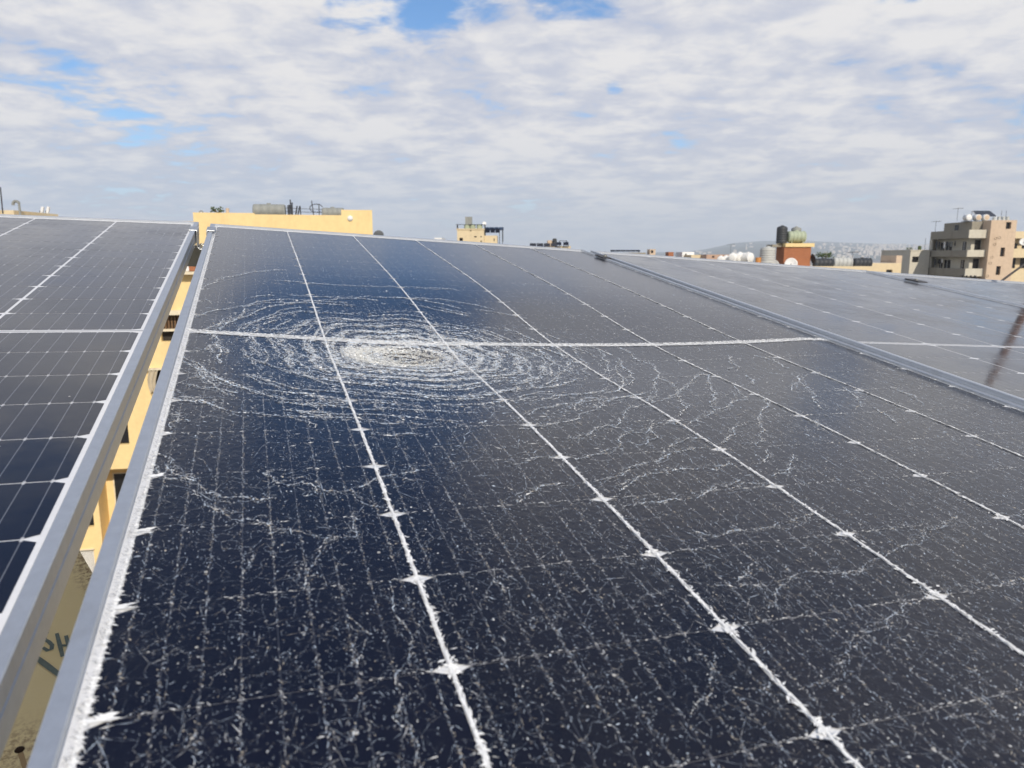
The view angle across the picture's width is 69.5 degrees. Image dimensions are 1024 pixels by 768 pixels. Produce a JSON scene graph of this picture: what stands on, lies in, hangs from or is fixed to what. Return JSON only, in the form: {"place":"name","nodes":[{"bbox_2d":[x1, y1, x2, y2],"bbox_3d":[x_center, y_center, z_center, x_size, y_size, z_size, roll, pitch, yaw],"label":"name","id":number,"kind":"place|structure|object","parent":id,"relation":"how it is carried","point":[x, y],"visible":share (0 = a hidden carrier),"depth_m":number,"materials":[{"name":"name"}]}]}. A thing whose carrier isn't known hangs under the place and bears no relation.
{"place":"outdoors","nodes":[
{"label":"outdoors","id":0,"kind":"place"},
{"bbox_2d":[373,230,383,235],"bbox_3d":[-9.211,-10.171,51.009,0.566,0.874,0.518,4,11,23],"label":"satellite dish","id":1,"kind":"object","parent":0,"point":[378,232],"visible":0.37,"depth_m":50.85,"materials":[{"name":"grey metal"}]},
{"bbox_2d":[456,229,484,242],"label":"cream roof house","id":2,"kind":"structure","parent":0,"point":[473,235],"depth_m":73.56,"materials":[{"name":"paint"}]},
{"bbox_2d":[456,224,485,228],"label":"roof canopy","id":3,"kind":"object","parent":2,"relation":"on","point":[470,224],"visible":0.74,"depth_m":74.25,"materials":[{"name":"black metal"}]},
{"bbox_2d":[465,217,471,223],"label":"tank crate","id":4,"kind":"object","parent":3,"relation":"on","point":[468,220],"visible":0.84,"depth_m":74.77,"materials":[{"name":"grey plastic"}]},
{"bbox_2d":[0,0,1023,252],"label":"sky","id":5,"kind":"structure","parent":0,"point":[594,125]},
{"bbox_2d":[550,246,570,248],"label":"flat roof house","id":6,"kind":"structure","parent":0,"point":[569,247],"depth_m":111.12,"materials":[{"name":"beige paint"}]},
{"bbox_2d":[647,249,655,254],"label":"stair tower","id":7,"kind":"structure","parent":0,"point":[651,251],"depth_m":147.75,"materials":[{"name":"paint"}]},
{"bbox_2d":[665,252,673,255],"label":"stair tower","id":8,"kind":"structure","parent":0,"point":[669,253],"depth_m":147.76,"materials":[{"name":"paint"}]},
{"bbox_2d":[676,252,693,256],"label":"white house","id":9,"kind":"structure","parent":0,"point":[680,254],"depth_m":147.78,"materials":[{"name":"paint"}]},
{"bbox_2d":[755,257,760,262],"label":"oil drum","id":10,"kind":"object","parent":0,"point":[757,259],"visible":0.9,"depth_m":78.64,"materials":[{"name":"orange metal"}]},
{"bbox_2d":[646,241,936,259],"bbox_3d":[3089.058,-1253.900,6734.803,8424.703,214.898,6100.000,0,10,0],"label":"hills","id":11,"kind":"structure","parent":0,"point":[738,247],"depth_m":5530.40,"materials":[{"name":"grey"}]},
{"bbox_2d":[675,242,928,258],"bbox_3d":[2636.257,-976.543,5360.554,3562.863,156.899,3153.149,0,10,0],"label":"hillside town","id":12,"kind":"object","parent":11,"relation":"on","point":[867,250],"visible":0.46,"depth_m":5113.49},
{"bbox_2d":[753,260,879,264],"bbox_3d":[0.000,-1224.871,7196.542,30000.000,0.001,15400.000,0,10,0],"label":"ground","id":13,"kind":"structure","parent":0,"point":[876,261],"depth_m":3003.15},
{"bbox_2d":[0,210,57,215],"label":"stair house","id":14,"kind":"structure","parent":13,"relation":"on","point":[13,212],"depth_m":32.97,"materials":[{"name":"beige paint"}]},
{"bbox_2d":[0,187,2,212],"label":"pole","id":15,"kind":"object","parent":14,"relation":"on","point":[1,199],"visible":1,"depth_m":32.06,"materials":[{"name":"grey metal"}]},
{"bbox_2d":[12,200,20,214],"bbox_3d":[-21.580,-7.463,32.199,0.377,1.099,0.120,0,10,0],"label":"gooseneck pipe","id":16,"kind":"object","parent":14,"relation":"attached to","point":[17,202],"visible":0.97,"depth_m":32.11,"materials":[{"name":"grey plastic"}]},
{"bbox_2d":[80,210,372,572],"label":"yellow building","id":17,"kind":"structure","parent":13,"relation":"on","point":[354,221],"depth_m":36.59,"materials":[{"name":"paint"}]},
{"bbox_2d":[82,550,93,570],"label":"window","id":18,"kind":"structure","parent":17,"relation":"in","point":[89,550],"depth_m":37.42,"materials":[{"name":"glass"}]},
{"bbox_2d":[112,472,125,504],"bbox_3d":[-19.924,5.467,38.138,1.152,1.874,0.090,-2,10,-11],"label":"window","id":19,"kind":"structure","parent":17,"relation":"in","point":[118,478],"depth_m":37.97,"materials":[{"name":"grey glass"}]},
{"bbox_2d":[120,424,128,443],"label":"window","id":20,"kind":"structure","parent":17,"relation":"in","point":[125,439],"depth_m":36.71,"materials":[{"name":"grey glass"}]},
{"bbox_2d":[147,368,157,393],"bbox_3d":[-17.549,-0.077,36.167,0.516,1.430,0.191,-2,10,-11],"label":"laundry cloth","id":21,"kind":"object","parent":17,"relation":"hanging from","point":[151,378],"visible":0.84,"depth_m":36.13,"materials":[{"name":"beige fabric"}]},
{"bbox_2d":[156,370,160,382],"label":"window","id":22,"kind":"structure","parent":17,"relation":"in","point":[158,372],"depth_m":36.63,"materials":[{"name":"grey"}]},
{"bbox_2d":[162,315,179,340],"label":"window","id":23,"kind":"structure","parent":17,"relation":"in","point":[167,335],"depth_m":36.40,"materials":[{"name":"grey glass"}]},
{"bbox_2d":[210,206,223,212],"bbox_3d":[-14.330,-8.449,35.918,0.642,0.375,0.713,0,10,0],"label":"roof plant","id":24,"kind":"object","parent":17,"relation":"on","point":[219,210],"visible":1,"depth_m":35.81,"materials":[{"name":"green plant"}]},
{"bbox_2d":[252,203,284,214],"bbox_3d":[-12.349,-8.829,37.593,1.620,0.746,0.660,-2,10,-11],"label":"water tank","id":25,"kind":"object","parent":17,"relation":"on","point":[272,209],"visible":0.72,"depth_m":37.33,"materials":[{"name":"grey plastic"}]},
{"bbox_2d":[322,207,343,214],"bbox_3d":[-9.210,-8.790,38.041,1.150,0.655,0.580,-2,10,-11],"label":"water tank","id":26,"kind":"object","parent":17,"relation":"on","point":[331,211],"visible":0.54,"depth_m":37.78,"materials":[{"name":"grey plastic"}]},
{"bbox_2d":[484,236,497,242],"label":"roof annex","id":27,"kind":"object","parent":13,"relation":"on","point":[490,239],"visible":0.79,"depth_m":74.01,"materials":[{"name":"beige paint"}]},
{"bbox_2d":[485,227,503,240],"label":"roof canopy","id":28,"kind":"object","parent":27,"relation":"on","point":[501,228],"visible":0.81,"depth_m":75.28,"materials":[{"name":"black metal"}]},
{"bbox_2d":[684,255,700,257],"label":"tan house","id":29,"kind":"structure","parent":13,"relation":"on","point":[694,256],"depth_m":141.93,"materials":[{"name":"beige paint"}]},
{"bbox_2d":[701,255,728,258],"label":"pink house","id":30,"kind":"structure","parent":13,"relation":"on","point":[709,256],"depth_m":137.99,"materials":[{"name":"paint"}]},
{"bbox_2d":[881,250,930,274],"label":"building","id":31,"kind":"structure","parent":13,"relation":"on","point":[915,261],"depth_m":112.68,"materials":[{"name":"beige concrete"}]},
{"bbox_2d":[912,257,917,261],"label":"window","id":32,"kind":"structure","parent":31,"relation":"in","point":[914,259],"depth_m":112.71,"materials":[{"name":"black glass"}]},
{"bbox_2d":[810,265,877,271],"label":"flat roof house","id":33,"kind":"structure","parent":0,"point":[871,268],"depth_m":78.04,"materials":[{"name":"beige paint"}]},
{"bbox_2d":[760,246,775,262],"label":"water tank","id":34,"kind":"object","parent":33,"relation":"on","point":[767,254],"visible":0.94,"depth_m":78.17,"materials":[{"name":"white plastic"}]},
{"bbox_2d":[767,243,814,265],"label":"red hut","id":35,"kind":"object","parent":33,"relation":"on","point":[800,253],"visible":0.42,"depth_m":78.82,"materials":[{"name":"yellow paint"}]},
{"bbox_2d":[776,225,787,242],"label":"water tank","id":36,"kind":"object","parent":35,"relation":"on","point":[781,233],"visible":0.99,"depth_m":79.00,"materials":[{"name":"plastic"}]},
{"bbox_2d":[791,226,800,242],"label":"water tank","id":37,"kind":"object","parent":35,"relation":"on","point":[796,228],"visible":0.25,"depth_m":79.99,"materials":[{"name":"grey plastic"}]},
{"bbox_2d":[787,230,806,242],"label":"water tank","id":38,"kind":"object","parent":35,"relation":"on","point":[795,236],"visible":0.94,"depth_m":78.89,"materials":[{"name":"green plastic"}]},
{"bbox_2d":[785,258,797,264],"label":"satellite dish","id":39,"kind":"object","parent":33,"relation":"on","point":[790,261],"visible":0.6,"depth_m":78.28,"materials":[{"name":"white paint"}]},
{"bbox_2d":[810,254,815,263],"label":"satellite dish","id":40,"kind":"object","parent":33,"relation":"on","point":[813,258],"visible":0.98,"depth_m":78.53,"materials":[{"name":"black"}]},
{"bbox_2d":[813,258,833,265],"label":"water tank","id":41,"kind":"object","parent":33,"relation":"on","point":[824,262],"visible":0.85,"depth_m":78.25,"materials":[{"name":"plastic"}]},
{"bbox_2d":[815,251,833,257],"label":"roof plant","id":42,"kind":"object","parent":33,"relation":"on","point":[825,255],"visible":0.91,"depth_m":80.67,"materials":[{"name":"green plant"}]},
{"bbox_2d":[833,256,852,265],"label":"water tank","id":43,"kind":"object","parent":33,"relation":"on","point":[843,261],"visible":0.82,"depth_m":78.19,"materials":[{"name":"white plastic"}]},
{"bbox_2d":[853,257,872,265],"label":"water tank","id":44,"kind":"object","parent":33,"relation":"on","point":[862,261],"visible":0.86,"depth_m":78.23,"materials":[{"name":"plastic"}]},
{"bbox_2d":[872,263,901,272],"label":"ochre house","id":45,"kind":"structure","parent":0,"point":[890,267],"depth_m":90.89,"materials":[{"name":"beige paint"}]},
{"bbox_2d":[880,255,901,262],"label":"ochre tower","id":46,"kind":"structure","parent":0,"point":[891,258],"depth_m":93.86,"materials":[{"name":"paint"}]},
{"bbox_2d":[928,220,1023,281],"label":"balcony building","id":47,"kind":"structure","parent":0,"point":[991,249],"depth_m":103.87,"materials":[{"name":"paint"}]},
{"bbox_2d":[944,260,950,267],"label":"window","id":48,"kind":"structure","parent":47,"relation":"in","point":[947,262],"depth_m":109.80,"materials":[{"name":"black glass"}]},
{"bbox_2d":[946,242,952,249],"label":"window","id":49,"kind":"structure","parent":47,"relation":"in","point":[948,247],"depth_m":109.32,"materials":[{"name":"black glass"}]},
{"bbox_2d":[960,260,964,267],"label":"window","id":50,"kind":"structure","parent":47,"relation":"in","point":[962,261],"depth_m":106.17,"materials":[{"name":"black glass"}]},
{"bbox_2d":[962,242,966,249],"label":"window","id":51,"kind":"structure","parent":47,"relation":"in","point":[964,243],"depth_m":105.67,"materials":[{"name":"black glass"}]},
{"bbox_2d":[961,214,971,221],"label":"solar boiler","id":52,"kind":"object","parent":47,"relation":"on","point":[967,218],"visible":1,"depth_m":104.24,"materials":[{"name":"white paint"}]},
{"bbox_2d":[972,259,978,268],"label":"window","id":53,"kind":"structure","parent":47,"relation":"in","point":[975,261],"depth_m":104.67,"materials":[{"name":"black glass"}]},
{"bbox_2d":[970,214,981,221],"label":"solar boiler","id":54,"kind":"object","parent":47,"relation":"on","point":[977,217],"visible":0.98,"depth_m":104.19,"materials":[{"name":"white paint"}]},
{"bbox_2d":[974,240,980,249],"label":"window","id":55,"kind":"structure","parent":47,"relation":"in","point":[977,242],"depth_m":104.21,"materials":[{"name":"black glass"}]},
{"bbox_2d":[971,211,996,219],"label":"solar collector","id":56,"kind":"object","parent":47,"relation":"on","point":[990,213],"visible":0.57,"depth_m":105.67,"materials":[{"name":"black"}]},
{"bbox_2d":[981,214,989,220],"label":"solar boiler","id":57,"kind":"object","parent":47,"relation":"on","point":[985,217],"visible":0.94,"depth_m":104.16,"materials":[{"name":"white paint"}]},
{"bbox_2d":[1020,258,1023,267],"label":"window","id":58,"kind":"structure","parent":47,"relation":"in","point":[1021,259],"depth_m":104.32,"materials":[{"name":"black glass"}]},
{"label":"roof deck","id":59,"kind":"structure","parent":0,"visible":0},
{"bbox_3d":[0.205,0.914,0.354,0.140,1.177,0.140,0,10,0],"label":"support post","id":60,"kind":"object","parent":59,"relation":"on","visible":0},
{"bbox_2d":[0,551,91,767],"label":"steel beam","id":61,"kind":"structure","parent":60,"relation":"on","point":[19,746],"depth_m":0.79,"materials":[{"name":"beige metal"}]},
{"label":"flat roof house","id":62,"kind":"object","parent":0,"visible":0},
{"bbox_2d":[728,253,737,260],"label":"water tank","id":63,"kind":"object","parent":62,"relation":"on","point":[732,256],"visible":0.86,"depth_m":93.17,"materials":[{"name":"white paint"}]},
{"bbox_2d":[736,252,742,260],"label":"water tank","id":64,"kind":"object","parent":62,"relation":"on","point":[739,254],"visible":0.56,"depth_m":93.93,"materials":[{"name":"white paint"}]},
{"bbox_2d":[741,252,753,261],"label":"water tank","id":65,"kind":"object","parent":62,"relation":"on","point":[747,257],"visible":0.87,"depth_m":93.18,"materials":[{"name":"white paint"}]},
{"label":"canopy post","id":66,"kind":"object","parent":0,"visible":0},
{"bbox_2d":[485,228,499,232],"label":"solar array","id":67,"kind":"object","parent":66,"relation":"attached to","point":[492,230],"visible":1,"depth_m":74.27,"materials":[{"name":"blue"}]},
{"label":"flat roof house","id":68,"kind":"object","parent":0,"visible":0},
{"bbox_2d":[610,250,639,252],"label":"solar array","id":69,"kind":"object","parent":68,"relation":"on","point":[638,251],"visible":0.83,"depth_m":147.93,"materials":[{"name":"black"}]},
{"label":"rail","id":70,"kind":"object","parent":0,"visible":0},
{"bbox_2d":[0,214,198,758],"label":"solar module","id":71,"kind":"object","parent":70,"relation":"on","point":[86,303],"visible":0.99,"depth_m":0.82,"materials":[{"name":"glass"}]},
{"bbox_2d":[189,226,203,248],"bbox_3d":[-0.817,-0.381,1.921,0.039,0.048,0.072,-1,18,-20],"label":"panel clamp","id":72,"kind":"object","parent":71,"relation":"attached to","point":[195,228],"visible":0.83,"depth_m":1.90,"materials":[{"name":"metal"}]},
{"bbox_2d":[27,224,1023,767],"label":"solar module","id":73,"kind":"object","parent":70,"relation":"on","point":[399,502],"visible":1,"depth_m":0.57,"materials":[{"name":"glass"}]},
{"bbox_2d":[188,245,201,266],"bbox_3d":[0.277,-0.353,2.367,4.730,0.050,0.045,-1,19,-20],"label":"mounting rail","id":74,"kind":"object","parent":73,"relation":"attached to","point":[194,258],"depth_m":1.95,"materials":[{"name":"metal"}]},
{"bbox_2d":[199,227,215,249],"bbox_3d":[-0.788,-0.377,1.913,0.038,0.051,0.072,-1,18,-20],"label":"panel clamp","id":75,"kind":"object","parent":73,"relation":"attached to","point":[212,229],"visible":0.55,"depth_m":1.89,"materials":[{"name":"metal"}]},
{"bbox_2d":[595,254,610,258],"bbox_3d":[0.283,-0.378,2.266,0.042,0.038,0.060,-1,18,-20],"label":"panel clamp","id":76,"kind":"object","parent":73,"relation":"attached to","point":[604,256],"visible":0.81,"depth_m":2.25,"materials":[{"name":"metal"}]},
{"bbox_2d":[590,250,1023,405],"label":"solar module","id":77,"kind":"object","parent":70,"relation":"on","point":[974,341],"visible":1,"depth_m":1.78,"materials":[{"name":"glass"}]},
{"bbox_2d":[872,271,1023,304],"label":"solar module","id":78,"kind":"object","parent":70,"relation":"on","point":[1010,291],"visible":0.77,"depth_m":2.67,"materials":[{"name":"glass"}]},
{"bbox_2d":[905,278,927,282],"bbox_3d":[1.395,-0.345,2.558,0.042,0.038,0.060,-1,18,-20],"label":"panel clamp","id":79,"kind":"object","parent":78,"relation":"attached to","point":[916,280],"visible":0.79,"depth_m":2.54,"materials":[{"name":"metal"}]},
{"bbox_2d":[1002,264,1023,280],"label":"cable","id":80,"kind":"object","parent":78,"relation":"attached to","point":[1012,272],"visible":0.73,"depth_m":3.33,"materials":[{"name":"grey plastic"}]}
]}

